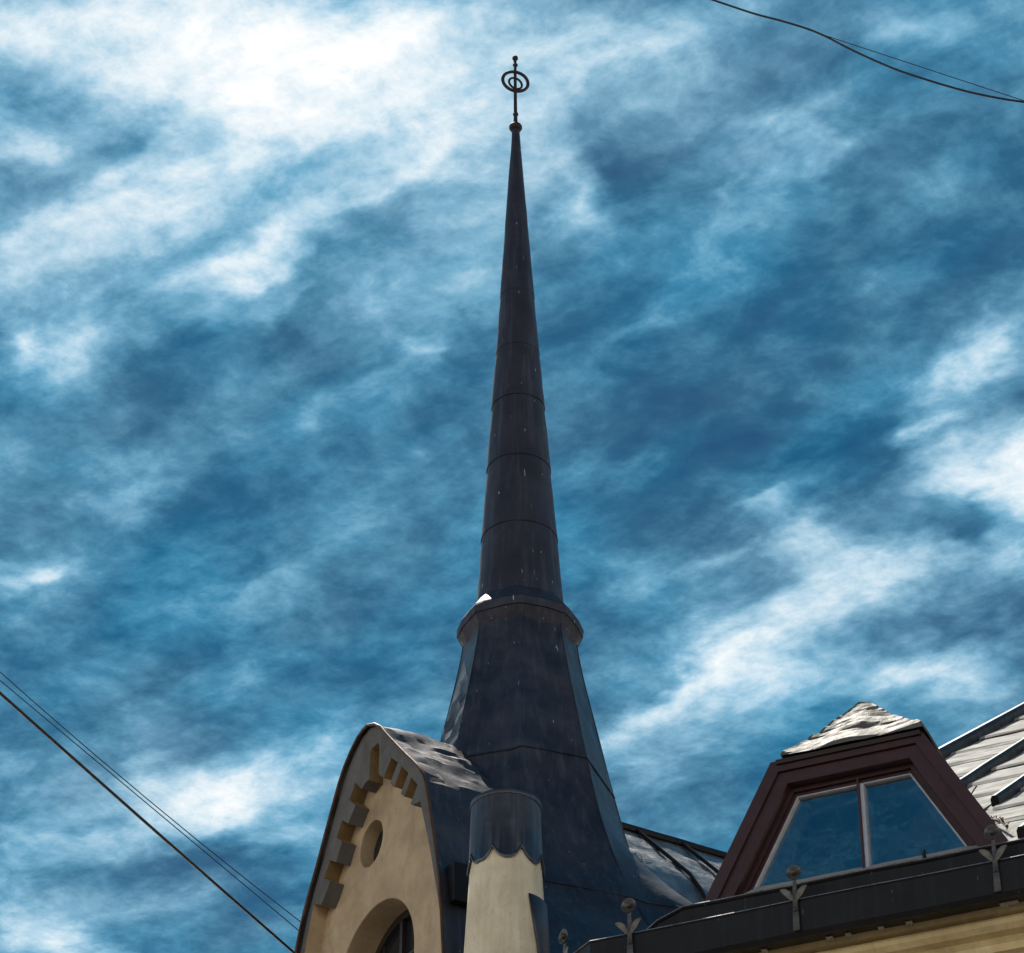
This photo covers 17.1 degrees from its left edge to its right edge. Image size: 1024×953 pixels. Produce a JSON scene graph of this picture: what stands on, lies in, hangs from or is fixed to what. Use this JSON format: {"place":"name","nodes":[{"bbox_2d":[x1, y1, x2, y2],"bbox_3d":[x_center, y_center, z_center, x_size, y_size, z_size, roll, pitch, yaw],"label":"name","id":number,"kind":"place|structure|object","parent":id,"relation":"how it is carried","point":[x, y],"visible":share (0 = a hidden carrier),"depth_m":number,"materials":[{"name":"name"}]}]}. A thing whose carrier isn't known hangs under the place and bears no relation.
{"place":"outdoors","nodes":[
{"label":"outdoors","id":0,"kind":"place"},
{"bbox_2d":[0,0,1023,952],"label":"sky","id":1,"kind":"structure","parent":0,"point":[251,251],"materials":[{"name":"blue"}]},
{"bbox_2d":[711,0,1023,102],"bbox_3d":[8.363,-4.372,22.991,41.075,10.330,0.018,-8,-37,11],"label":"overhead cable","id":2,"kind":"object","parent":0,"point":[872,59],"visible":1,"depth_m":23.73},
{"bbox_2d":[807,29,1023,100],"bbox_3d":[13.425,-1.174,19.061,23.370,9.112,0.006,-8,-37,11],"label":"overhead cable","id":3,"kind":"object","parent":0,"point":[922,67],"visible":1,"depth_m":23.57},
{"label":"ground","id":4,"kind":"structure","parent":0,"visible":0},
{"bbox_2d":[294,55,1023,952],"bbox_3d":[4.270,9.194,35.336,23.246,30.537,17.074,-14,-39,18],"label":"corner building","id":5,"kind":"structure","parent":4,"relation":"on","point":[490,821],"depth_m":33.15,"materials":[{"name":"paint"}]},
{"bbox_2d":[0,691,295,952],"bbox_3d":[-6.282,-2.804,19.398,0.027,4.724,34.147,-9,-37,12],"label":"overhead cable","id":6,"kind":"object","parent":5,"relation":"attached to","point":[72,757],"visible":1,"depth_m":29.25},
{"bbox_2d":[0,680,297,929],"bbox_3d":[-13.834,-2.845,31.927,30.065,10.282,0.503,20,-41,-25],"label":"overhead cable","id":7,"kind":"object","parent":5,"relation":"attached to","point":[149,805],"visible":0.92,"depth_m":35.05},
{"bbox_2d":[0,672,300,921],"bbox_3d":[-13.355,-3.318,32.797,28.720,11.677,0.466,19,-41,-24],"label":"overhead cable","id":8,"kind":"object","parent":5,"relation":"attached to","point":[147,798],"visible":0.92,"depth_m":35.05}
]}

